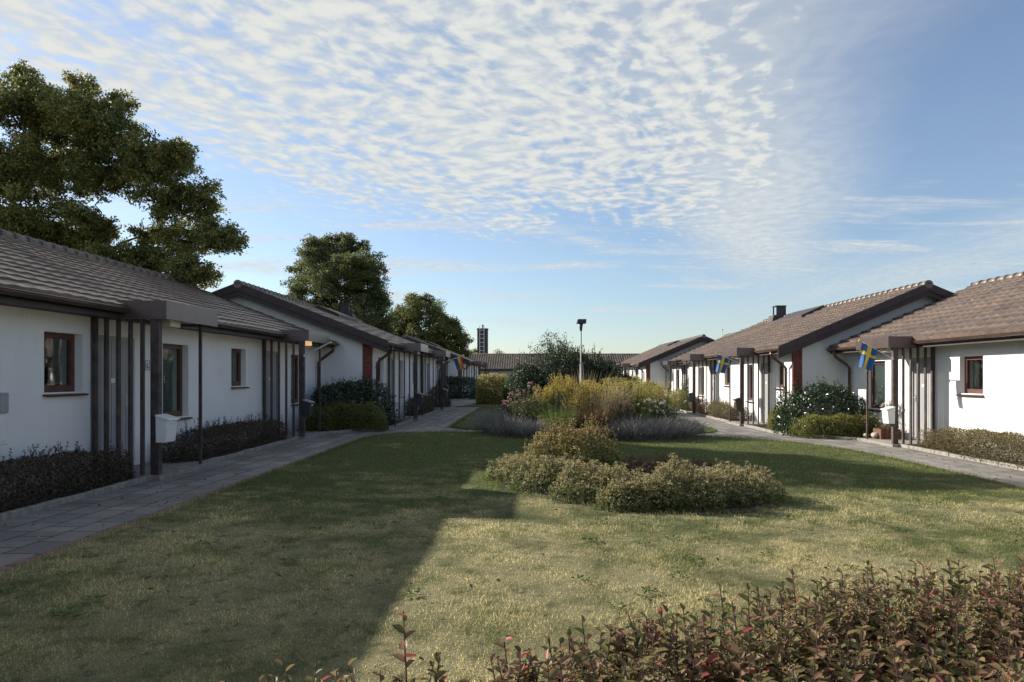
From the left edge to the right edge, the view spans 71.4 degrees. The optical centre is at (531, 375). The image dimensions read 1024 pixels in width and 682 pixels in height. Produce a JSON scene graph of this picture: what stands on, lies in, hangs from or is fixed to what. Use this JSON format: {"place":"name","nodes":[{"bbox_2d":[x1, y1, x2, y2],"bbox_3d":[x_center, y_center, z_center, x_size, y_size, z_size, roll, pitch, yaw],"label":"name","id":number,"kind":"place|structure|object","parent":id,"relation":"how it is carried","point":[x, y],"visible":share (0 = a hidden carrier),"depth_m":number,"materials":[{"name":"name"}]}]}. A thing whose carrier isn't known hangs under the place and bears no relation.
{"place":"outdoors","nodes":[
{"label":"outdoors","id":0,"kind":"place"},
{"bbox_2d":[0,390,492,512],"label":"soil","id":1,"kind":"structure","parent":0,"point":[63,492],"depth_m":9.07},
{"bbox_2d":[0,439,135,512],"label":"hedge","id":2,"kind":"object","parent":1,"relation":"on","point":[74,467],"visible":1,"depth_m":8.54,"materials":[{"name":"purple plant"}]},
{"bbox_2d":[162,412,288,463],"bbox_3d":[-5.822,1.111,13.834,0.933,0.767,4.944,0,0,0],"label":"hedge","id":3,"kind":"object","parent":1,"relation":"on","point":[214,431],"visible":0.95,"depth_m":13.13,"materials":[{"name":"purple plant"}]},
{"bbox_2d":[305,399,335,430],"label":"shrub","id":4,"kind":"object","parent":1,"relation":"on","point":[324,415],"visible":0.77,"depth_m":18.17,"materials":[{"name":"green plant"}]},
{"bbox_2d":[315,394,389,431],"bbox_3d":[-4.761,0.980,18.838,2.033,0.990,1.023,0,0,0],"label":"shrub","id":5,"kind":"object","parent":1,"relation":"on","point":[379,415],"visible":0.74,"depth_m":18.66,"materials":[{"name":"green plant"}]},
{"bbox_2d":[308,376,398,429],"bbox_3d":[-5.035,0.745,19.954,2.423,1.570,2.015,0,0,0],"label":"laurel bush","id":6,"kind":"object","parent":1,"relation":"on","point":[349,391],"visible":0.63,"depth_m":19.60,"materials":[{"name":"green plant"}]},
{"bbox_2d":[403,395,434,415],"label":"hedge","id":7,"kind":"object","parent":1,"relation":"on","point":[426,399],"visible":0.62,"depth_m":26.02,"materials":[{"name":"green plant"}]},
{"bbox_2d":[430,386,451,406],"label":"hedge","id":8,"kind":"object","parent":1,"relation":"on","point":[444,400],"visible":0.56,"depth_m":32.57,"materials":[{"name":"green plant"}]},
{"bbox_2d":[436,374,476,398],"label":"laurel bush","id":9,"kind":"object","parent":1,"relation":"on","point":[460,382],"visible":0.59,"depth_m":44.14,"materials":[{"name":"green plant"}]},
{"bbox_2d":[456,394,564,406],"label":"lawn","id":10,"kind":"structure","parent":0,"point":[482,405],"depth_m":34.84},
{"bbox_2d":[475,373,508,403],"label":"hedge","id":11,"kind":"object","parent":10,"relation":"on","point":[493,382],"visible":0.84,"depth_m":36.62,"materials":[{"name":"green plant"}]},
{"bbox_2d":[0,406,1023,681],"bbox_3d":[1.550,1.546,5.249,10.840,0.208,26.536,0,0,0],"label":"lawn","id":12,"kind":"structure","parent":0,"point":[340,658],"depth_m":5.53,"materials":[{"name":"plant"}]},
{"bbox_2d":[0,437,1023,681],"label":"lawn weeds","id":13,"kind":"object","parent":12,"relation":"on","point":[60,611],"visible":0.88,"depth_m":5.85,"materials":[{"name":"green plant"}]},
{"bbox_2d":[4,420,1023,675],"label":"fallen leaves","id":14,"kind":"object","parent":12,"relation":"on","point":[464,500],"visible":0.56,"depth_m":6.47,"materials":[{"name":"plant"}]},
{"bbox_2d":[219,552,1023,681],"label":"spirea hedge","id":15,"kind":"object","parent":12,"relation":"on","point":[963,641],"visible":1,"depth_m":2.00,"materials":[{"name":"red plant"}]},
{"bbox_2d":[0,391,1023,566],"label":"path","id":16,"kind":"structure","parent":0,"point":[20,539],"depth_m":10.37,"materials":[{"name":"concrete"}]},
{"bbox_2d":[0,434,384,573],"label":"brick border","id":17,"kind":"object","parent":16,"relation":"on","point":[37,555],"visible":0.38,"depth_m":6.78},
{"bbox_2d":[0,398,468,521],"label":"kerb","id":18,"kind":"structure","parent":16,"relation":"on","point":[15,513],"depth_m":9.40,"materials":[{"name":"concrete"}]},
{"bbox_2d":[678,409,1023,470],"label":"kerb","id":19,"kind":"structure","parent":16,"relation":"on","point":[944,453],"depth_m":15.60,"materials":[{"name":"concrete"}]},
{"bbox_2d":[0,0,1023,352],"label":"sky","id":20,"kind":"structure","parent":0,"point":[650,173],"materials":[{"name":"blue"}]},
{"bbox_2d":[456,408,711,432],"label":"lawn","id":21,"kind":"structure","parent":0,"point":[465,424],"depth_m":22.28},
{"bbox_2d":[500,358,554,409],"bbox_3d":[-0.170,0.415,31.684,2.590,2.426,2.910,0,0,0],"label":"yew bush","id":22,"kind":"object","parent":21,"relation":"on","point":[524,376],"visible":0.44,"depth_m":30.97,"materials":[{"name":"green plant"}]},
{"bbox_2d":[517,329,607,400],"bbox_3d":[1.367,-0.326,32.909,4.285,3.747,2.446,0,0,0],"label":"thin tree","id":23,"kind":"object","parent":21,"relation":"on","point":[543,345],"visible":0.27,"depth_m":32.73,"materials":[{"name":"green plant"}]},
{"bbox_2d":[528,340,604,407],"bbox_3d":[1.544,-0.019,31.220,3.603,3.360,3.374,0,0,0],"label":"yew bush","id":24,"kind":"object","parent":21,"relation":"on","point":[571,368],"visible":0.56,"depth_m":30.57,"materials":[{"name":"green plant"}]},
{"bbox_2d":[576,319,585,384],"bbox_3d":[1.874,-0.292,27.065,0.367,3.694,0.367,0,0,0],"label":"street lamp","id":25,"kind":"object","parent":21,"relation":"on","point":[580,322],"visible":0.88,"depth_m":26.96,"materials":[{"name":"black metal"}]},
{"bbox_2d":[573,344,631,410],"bbox_3d":[2.991,0.075,31.398,2.867,3.166,2.592,0,0,0],"label":"yew bush","id":26,"kind":"object","parent":21,"relation":"on","point":[601,368],"visible":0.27,"depth_m":30.92,"materials":[{"name":"green plant"}]},
{"bbox_2d":[603,369,646,411],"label":"yew bush","id":27,"kind":"object","parent":21,"relation":"on","point":[626,376],"visible":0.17,"depth_m":30.30,"materials":[{"name":"green plant"}]},
{"bbox_2d":[485,430,686,439],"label":"soil","id":28,"kind":"structure","parent":0,"point":[597,439],"depth_m":17.38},
{"bbox_2d":[465,403,517,434],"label":"lavender","id":29,"kind":"object","parent":28,"relation":"on","point":[487,418],"visible":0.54,"depth_m":18.26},
{"bbox_2d":[481,413,535,437],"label":"lavender","id":30,"kind":"object","parent":28,"relation":"on","point":[509,432],"visible":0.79,"depth_m":17.45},
{"bbox_2d":[498,396,526,431],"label":"rose bush","id":31,"kind":"object","parent":28,"relation":"on","point":[504,404],"visible":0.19,"depth_m":18.90,"materials":[{"name":"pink plant"}]},
{"bbox_2d":[505,382,550,427],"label":"rose bush","id":32,"kind":"object","parent":28,"relation":"on","point":[523,411],"visible":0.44,"depth_m":18.36,"materials":[{"name":"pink plant"}]},
{"bbox_2d":[509,417,555,438],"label":"lavender","id":33,"kind":"object","parent":28,"relation":"on","point":[529,428],"visible":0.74,"depth_m":17.12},
{"bbox_2d":[518,392,562,430],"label":"shrub","id":34,"kind":"object","parent":28,"relation":"on","point":[540,407],"visible":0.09,"depth_m":19.29,"materials":[{"name":"green plant"}]},
{"bbox_2d":[531,383,564,423],"bbox_3d":[0.431,0.837,18.378,0.918,1.334,0.818,0,0,0],"label":"goldenrod","id":35,"kind":"object","parent":28,"relation":"on","point":[547,398],"visible":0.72,"depth_m":18.31,"materials":[{"name":"yellow plant"}]},
{"bbox_2d":[532,403,589,435],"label":"ornamental grass","id":36,"kind":"object","parent":28,"relation":"on","point":[564,414],"depth_m":17.29,"materials":[{"name":"green plant"}]},
{"bbox_2d":[548,373,576,414],"bbox_3d":[0.773,0.716,18.046,0.754,1.586,0.542,0,0,-7],"label":"goldenrod","id":37,"kind":"object","parent":28,"relation":"on","point":[570,382],"visible":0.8,"depth_m":17.96,"materials":[{"name":"yellow plant"}]},
{"bbox_2d":[566,392,589,414],"bbox_3d":[1.114,0.955,17.679,0.640,1.118,0.558,0,0,0],"label":"goldenrod","id":38,"kind":"object","parent":28,"relation":"on","point":[581,402],"visible":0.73,"depth_m":17.60,"materials":[{"name":"yellow plant"}]},
{"bbox_2d":[564,379,605,416],"bbox_3d":[1.366,0.793,18.156,1.029,1.449,0.984,0,0,-10],"label":"goldenrod","id":39,"kind":"object","parent":28,"relation":"on","point":[584,387],"visible":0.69,"depth_m":17.98,"materials":[{"name":"yellow plant"}]},
{"bbox_2d":[582,419,630,440],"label":"lavender","id":40,"kind":"object","parent":28,"relation":"on","point":[615,431],"visible":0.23,"depth_m":16.91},
{"bbox_2d":[605,393,643,437],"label":"rose bush","id":41,"kind":"object","parent":28,"relation":"on","point":[626,416],"visible":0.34,"depth_m":17.74,"materials":[{"name":"green plant"}]},
{"bbox_2d":[601,376,653,418],"bbox_3d":[2.508,0.771,18.932,1.475,1.530,1.418,0,0,0],"label":"goldenrod","id":42,"kind":"object","parent":28,"relation":"on","point":[643,391],"visible":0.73,"depth_m":18.79,"materials":[{"name":"yellow plant"}]},
{"bbox_2d":[609,413,662,440],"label":"lavender","id":43,"kind":"object","parent":28,"relation":"on","point":[633,435],"visible":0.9,"depth_m":16.92,"materials":[{"name":"plant"}]},
{"bbox_2d":[628,396,658,427],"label":"shrub","id":44,"kind":"object","parent":28,"relation":"on","point":[642,411],"visible":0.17,"depth_m":18.64,"materials":[{"name":"green plant"}]},
{"bbox_2d":[636,380,677,416],"bbox_3d":[3.367,0.830,19.588,1.316,1.436,1.266,0,0,0],"label":"goldenrod","id":45,"kind":"object","parent":28,"relation":"on","point":[655,395],"visible":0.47,"depth_m":19.54,"materials":[{"name":"yellow plant"}]},
{"bbox_2d":[630,414,684,440],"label":"lavender","id":46,"kind":"object","parent":28,"relation":"on","point":[658,426],"visible":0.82,"depth_m":17.18,"materials":[{"name":"plant"}]},
{"bbox_2d":[637,390,687,436],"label":"rose bush","id":47,"kind":"object","parent":28,"relation":"on","point":[670,414],"visible":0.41,"depth_m":18.18,"materials":[{"name":"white plant"}]},
{"bbox_2d":[662,390,681,419],"bbox_3d":[3.900,0.967,19.996,0.634,1.176,0.771,0,0,0],"label":"goldenrod","id":48,"kind":"object","parent":28,"relation":"on","point":[673,401],"visible":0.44,"depth_m":20.04,"materials":[{"name":"yellow plant"}]},
{"bbox_2d":[649,412,704,439],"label":"lavender","id":49,"kind":"object","parent":28,"relation":"on","point":[685,430],"visible":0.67,"depth_m":17.63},
{"bbox_2d":[673,414,715,436],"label":"lavender","id":50,"kind":"object","parent":28,"relation":"on","point":[702,430],"visible":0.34,"depth_m":18.32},
{"bbox_2d":[557,370,618,410],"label":"ornamental grass","id":51,"kind":"object","parent":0,"point":[602,406],"depth_m":19.20,"materials":[{"name":"plant"}]},
{"bbox_2d":[564,403,621,438],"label":"ornamental grass","id":52,"kind":"object","parent":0,"point":[599,416],"depth_m":16.98,"materials":[{"name":"plant"}]},
{"bbox_2d":[573,375,639,427],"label":"ornamental grass","id":53,"kind":"object","parent":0,"point":[606,404],"depth_m":17.98,"materials":[{"name":"plant"}]},
{"bbox_2d":[496,471,780,514],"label":"soil","id":54,"kind":"structure","parent":0,"point":[744,508],"depth_m":8.32,"materials":[{"name":"soil"}]},
{"bbox_2d":[482,451,544,483],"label":"spirea","id":55,"kind":"object","parent":54,"relation":"on","point":[505,468],"visible":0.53,"depth_m":10.08,"materials":[{"name":"green plant"}]},
{"bbox_2d":[503,452,595,493],"bbox_3d":[0.225,1.284,9.502,1.143,0.539,1.138,0,0,19],"label":"spirea","id":56,"kind":"object","parent":54,"relation":"on","point":[534,475],"visible":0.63,"depth_m":9.35,"materials":[{"name":"green plant"}]},
{"bbox_2d":[518,431,581,482],"bbox_3d":[0.275,1.179,10.268,0.925,0.764,0.910,0,0,-42],"label":"spirea","id":57,"kind":"object","parent":54,"relation":"on","point":[551,449],"visible":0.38,"depth_m":10.19,"materials":[{"name":"green plant"}]},
{"bbox_2d":[524,406,629,477],"bbox_3d":[0.632,1.007,10.439,1.528,1.133,1.408,0,0,-34],"label":"spirea","id":58,"kind":"object","parent":54,"relation":"on","point":[571,439],"visible":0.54,"depth_m":10.29,"materials":[{"name":"green plant"}]},
{"bbox_2d":[547,455,644,505],"bbox_3d":[0.741,1.274,8.755,1.197,0.572,1.275,0,0,42],"label":"spirea","id":59,"kind":"object","parent":54,"relation":"on","point":[600,477],"visible":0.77,"depth_m":8.58,"materials":[{"name":"green plant"}]},
{"bbox_2d":[589,470,692,512],"bbox_3d":[1.251,1.345,8.243,1.195,0.460,0.855,0,0,0],"label":"spirea","id":60,"kind":"object","parent":54,"relation":"on","point":[626,491],"visible":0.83,"depth_m":8.06,"materials":[{"name":"green plant"}]},
{"bbox_2d":[609,450,675,477],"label":"spirea","id":61,"kind":"object","parent":54,"relation":"on","point":[644,463],"visible":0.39,"depth_m":10.78,"materials":[{"name":"green plant"}]},
{"bbox_2d":[637,453,729,512],"bbox_3d":[1.714,1.252,8.349,1.153,0.653,1.072,0,0,0],"label":"spirea","id":62,"kind":"object","parent":54,"relation":"on","point":[675,474],"visible":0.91,"depth_m":8.11,"materials":[{"name":"green plant"}]},
{"bbox_2d":[653,453,733,481],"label":"spirea","id":63,"kind":"object","parent":54,"relation":"on","point":[697,462],"visible":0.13,"depth_m":10.52,"materials":[{"name":"green plant"}]},
{"bbox_2d":[676,467,751,507],"bbox_3d":[2.162,1.348,8.608,0.947,0.471,0.881,0,0,0],"label":"spirea","id":64,"kind":"object","parent":54,"relation":"on","point":[734,489],"visible":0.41,"depth_m":8.39,"materials":[{"name":"green plant"}]},
{"bbox_2d":[695,458,787,505],"bbox_3d":[2.565,1.324,8.941,1.335,0.538,1.231,0,0,-42],"label":"spirea","id":65,"kind":"object","parent":54,"relation":"on","point":[750,483],"visible":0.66,"depth_m":8.71,"materials":[{"name":"green plant"}]},
{"bbox_2d":[687,410,1012,462],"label":"soil","id":66,"kind":"structure","parent":0,"point":[966,453],"depth_m":14.78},
{"bbox_2d":[670,388,691,409],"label":"shrub","id":67,"kind":"object","parent":66,"relation":"on","point":[681,406],"visible":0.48,"depth_m":33.16,"materials":[{"name":"green plant"}]},
{"bbox_2d":[702,397,734,419],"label":"shrub","id":68,"kind":"object","parent":66,"relation":"on","point":[713,408],"visible":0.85,"depth_m":27.10,"materials":[{"name":"brown plant"}]},
{"bbox_2d":[727,402,751,420],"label":"shrub","id":69,"kind":"object","parent":66,"relation":"on","point":[735,418],"visible":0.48,"depth_m":24.77,"materials":[{"name":"green plant"}]},
{"bbox_2d":[765,403,798,430],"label":"shrub","id":70,"kind":"object","parent":66,"relation":"on","point":[770,422],"visible":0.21,"depth_m":20.62,"materials":[{"name":"green plant"}]},
{"bbox_2d":[771,376,869,435],"bbox_3d":[8.015,0.846,19.756,2.601,1.682,1.781,0,0,0],"label":"laurel bush","id":71,"kind":"object","parent":66,"relation":"on","point":[824,396],"visible":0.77,"depth_m":19.43,"materials":[{"name":"green plant"}]},
{"bbox_2d":[788,412,880,437],"bbox_3d":[8.010,1.292,18.748,2.419,0.697,1.018,0,0,0],"label":"shrub","id":72,"kind":"object","parent":66,"relation":"on","point":[833,419],"visible":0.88,"depth_m":18.52,"materials":[{"name":"green plant"}]},
{"bbox_2d":[852,412,880,437],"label":"shrub","id":73,"kind":"object","parent":66,"relation":"on","point":[869,423],"visible":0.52,"depth_m":18.45,"materials":[{"name":"green plant"}]},
{"bbox_2d":[917,425,1023,468],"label":"hedge","id":74,"kind":"object","parent":66,"relation":"on","point":[941,443],"visible":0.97,"depth_m":13.79,"materials":[{"name":"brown plant"}]},
{"bbox_3d":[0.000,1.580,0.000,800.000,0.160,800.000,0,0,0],"label":"ground","id":75,"kind":"structure","parent":0,"visible":0},
{"bbox_2d":[0,59,252,289],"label":"oak tree","id":76,"kind":"object","parent":75,"relation":"on","point":[87,121],"visible":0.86,"depth_m":20.52,"materials":[{"name":"green plant"}]},
{"bbox_2d":[0,228,339,497],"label":"bungalow","id":77,"kind":"object","parent":75,"relation":"on","point":[99,350],"visible":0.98,"depth_m":10.75,"materials":[{"name":"paint"}]},
{"bbox_2d":[42,332,88,396],"bbox_3d":[-6.300,-0.148,9.510,0.240,0.845,0.840,0,0,0],"label":"window","id":78,"kind":"structure","parent":77,"relation":"in","point":[59,348],"depth_m":9.62,"materials":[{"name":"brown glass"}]},
{"bbox_2d":[98,335,127,465],"bbox_3d":[-6.295,0.410,10.720,0.109,2.000,0.960,0,0,0],"label":"door","id":79,"kind":"structure","parent":77,"relation":"in","point":[112,339],"depth_m":10.70,"materials":[{"name":"wood"}]},
{"bbox_2d":[155,414,179,442],"bbox_3d":[-5.170,0.743,10.100,0.200,0.393,0.310,0,0,0],"label":"mailbox","id":80,"kind":"object","parent":77,"relation":"attached to","point":[166,426],"visible":1,"depth_m":9.97,"materials":[{"name":"white paint"}]},
{"bbox_2d":[163,344,192,420],"bbox_3d":[-6.301,0.117,12.500,0.242,1.335,0.960,0,0,0],"label":"window","id":81,"kind":"structure","parent":77,"relation":"in","point":[172,354],"depth_m":12.66,"materials":[{"name":"brown glass"}]},
{"bbox_2d":[231,349,249,388],"bbox_3d":[-6.300,-0.148,15.175,0.240,0.845,0.810,0,0,0],"label":"window","id":82,"kind":"structure","parent":77,"relation":"in","point":[235,353],"depth_m":15.36,"materials":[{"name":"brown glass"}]},
{"bbox_2d":[266,351,277,433],"bbox_3d":[-6.295,0.410,17.120,0.109,2.000,0.960,0,0,0],"label":"door","id":83,"kind":"structure","parent":77,"relation":"in","point":[275,354],"depth_m":17.36,"materials":[{"name":"metal"}]},
{"bbox_2d":[290,355,298,405],"bbox_3d":[-6.301,0.117,18.900,0.242,1.335,0.960,0,0,0],"label":"window","id":84,"kind":"structure","parent":77,"relation":"in","point":[296,356],"depth_m":19.25,"materials":[{"name":"brown glass"}]},
{"bbox_2d":[303,399,314,415],"bbox_3d":[-5.170,0.743,16.500,0.200,0.393,0.310,0,0,0],"label":"mailbox","id":85,"kind":"object","parent":77,"relation":"attached to","point":[308,405],"visible":1,"depth_m":16.36,"materials":[{"name":"metal"}]},
{"bbox_2d":[211,280,449,420],"bbox_3d":[-8.260,-0.815,28.028,9.260,4.770,14.824,0,0,0],"label":"bungalow","id":86,"kind":"object","parent":75,"relation":"on","point":[402,368],"visible":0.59,"depth_m":21.31,"materials":[{"name":"paint"}]},
{"bbox_2d":[390,358,392,416],"bbox_3d":[-4.776,0.410,23.920,0.109,2.000,0.960,0,0,0],"label":"door","id":87,"kind":"structure","parent":86,"relation":"in","point":[391,359],"depth_m":24.25,"materials":[{"name":"metal"}]},
{"bbox_2d":[443,355,463,369],"bbox_3d":[-3.312,-0.552,30.011,0.920,0.661,0.110,0,0,3],"label":"flag","id":88,"kind":"object","parent":86,"relation":"attached to","point":[458,361],"visible":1,"depth_m":30.01,"materials":[{"name":"multicoloured fabric"}]},
{"bbox_2d":[279,230,399,333],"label":"dense tree","id":89,"kind":"object","parent":75,"relation":"on","point":[317,262],"visible":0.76,"depth_m":54.16,"materials":[{"name":"green plant"}]},
{"bbox_2d":[387,292,474,357],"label":"round tree","id":90,"kind":"object","parent":75,"relation":"on","point":[444,330],"visible":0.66,"depth_m":74.12,"materials":[{"name":"green plant"}]},
{"bbox_2d":[436,358,449,399],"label":"bungalow","id":91,"kind":"object","parent":75,"relation":"on","point":[444,373],"visible":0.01,"depth_m":43.37,"materials":[{"name":"paint"}]},
{"bbox_2d":[401,334,488,392],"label":"bungalow","id":92,"kind":"object","parent":75,"relation":"on","point":[472,367],"visible":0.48,"depth_m":50.64,"materials":[{"name":"paint"}]},
{"bbox_2d":[477,325,488,352],"bbox_3d":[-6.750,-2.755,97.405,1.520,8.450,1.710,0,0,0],"label":"high-rise tower block","id":93,"kind":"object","parent":75,"relation":"on","point":[482,339],"visible":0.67,"depth_m":96.80,"materials":[{"name":"grey concrete"}]},
{"bbox_2d":[465,353,640,388],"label":"long house","id":94,"kind":"structure","parent":75,"relation":"on","point":[501,363],"depth_m":90.39,"materials":[{"name":"tile"}]},
{"bbox_2d":[641,382,664,406],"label":"laurel bush","id":95,"kind":"object","parent":75,"relation":"on","point":[654,390],"visible":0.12,"depth_m":36.72,"materials":[{"name":"green plant"}]},
{"bbox_2d":[612,334,713,395],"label":"bungalow","id":96,"kind":"object","parent":75,"relation":"on","point":[646,364],"visible":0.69,"depth_m":48.00,"materials":[{"name":"concrete"}]},
{"bbox_2d":[661,332,736,405],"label":"bungalow","id":97,"kind":"object","parent":75,"relation":"on","point":[677,374],"visible":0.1,"depth_m":44.16,"materials":[{"name":"paint"}]},
{"bbox_2d":[675,280,954,427],"bbox_3d":[11.230,-0.730,28.028,9.260,4.920,14.824,0,0,0],"label":"bungalow","id":98,"kind":"object","parent":75,"relation":"on","point":[773,354],"visible":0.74,"depth_m":22.93,"materials":[{"name":"concrete"}]},
{"bbox_2d":[696,397,706,413],"bbox_3d":[7.048,1.226,29.548,0.522,0.689,0.560,0,0,0],"label":"flower pot","id":99,"kind":"object","parent":98,"relation":"on","point":[701,406],"visible":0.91,"depth_m":29.45,"materials":[{"name":"ceramic"}]},
{"bbox_2d":[711,365,713,401],"bbox_3d":[7.745,0.570,30.325,0.109,2.000,0.850,0,0,0],"label":"door","id":100,"kind":"structure","parent":98,"relation":"in","point":[712,367],"depth_m":30.59,"materials":[{"name":"metal"}]},
{"bbox_2d":[715,353,740,373],"bbox_3d":[6.317,-0.402,22.912,0.850,0.681,0.110,0,0,-3],"label":"flag","id":101,"kind":"object","parent":98,"relation":"attached to","point":[721,364],"visible":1,"depth_m":22.91,"materials":[{"name":"blue fabric"}]},
{"bbox_2d":[733,397,740,409],"bbox_3d":[6.620,0.903,23.000,0.200,0.393,0.310,0,0,0],"label":"mailbox","id":102,"kind":"object","parent":98,"relation":"attached to","point":[737,403],"visible":1,"depth_m":22.86,"materials":[{"name":"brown metal"}]},
{"bbox_2d":[761,362,767,421],"bbox_3d":[7.745,0.570,23.550,0.109,2.000,0.900,0,0,0],"label":"door","id":103,"kind":"structure","parent":98,"relation":"in","point":[766,364],"depth_m":23.65,"materials":[{"name":"metal"}]},
{"bbox_2d":[774,362,783,389],"bbox_3d":[7.750,0.012,22.100,0.240,0.845,0.760,0,0,0],"label":"window","id":104,"kind":"structure","parent":98,"relation":"in","point":[781,368],"depth_m":22.30,"materials":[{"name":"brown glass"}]},
{"bbox_2d":[826,271,1023,460],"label":"bungalow","id":105,"kind":"object","parent":75,"relation":"on","point":[958,360],"visible":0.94,"depth_m":16.28,"materials":[{"name":"paint"}]},
{"bbox_2d":[858,340,893,370],"bbox_3d":[7.867,-0.463,16.262,0.850,0.718,0.110,0,0,-3],"label":"flag","id":106,"kind":"object","parent":105,"relation":"attached to","point":[867,355],"visible":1,"depth_m":16.26,"materials":[{"name":"blue fabric"}]},
{"bbox_2d":[868,361,884,411],"bbox_3d":[9.301,0.277,19.150,0.242,1.335,1.060,0,0,0],"label":"window","id":107,"kind":"structure","parent":105,"relation":"in","point":[878,370],"depth_m":19.31,"materials":[{"name":"brown glass"}]},
{"bbox_2d":[873,422,900,438],"bbox_3d":[8.861,1.365,17.748,0.522,0.471,0.430,0,0,0],"label":"wooden planter","id":108,"kind":"object","parent":105,"relation":"on","point":[884,433],"visible":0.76,"depth_m":17.55,"materials":[{"name":"red wood"}]},
{"bbox_2d":[880,406,894,423],"bbox_3d":[8.170,0.903,16.350,0.200,0.393,0.310,0,0,0],"label":"mailbox","id":109,"kind":"object","parent":105,"relation":"attached to","point":[888,414],"visible":1,"depth_m":16.22,"materials":[{"name":"white paint"}]},
{"bbox_2d":[912,357,930,440],"bbox_3d":[9.295,0.570,16.935,0.109,2.000,0.930,0,0,0],"label":"door","id":110,"kind":"structure","parent":105,"relation":"in","point":[914,363],"depth_m":17.01,"materials":[{"name":"wood"}]},
{"bbox_2d":[956,356,983,396],"bbox_3d":[9.300,0.012,15.000,0.240,0.845,0.860,0,0,0],"label":"window","id":111,"kind":"structure","parent":105,"relation":"in","point":[973,364],"depth_m":15.12,"materials":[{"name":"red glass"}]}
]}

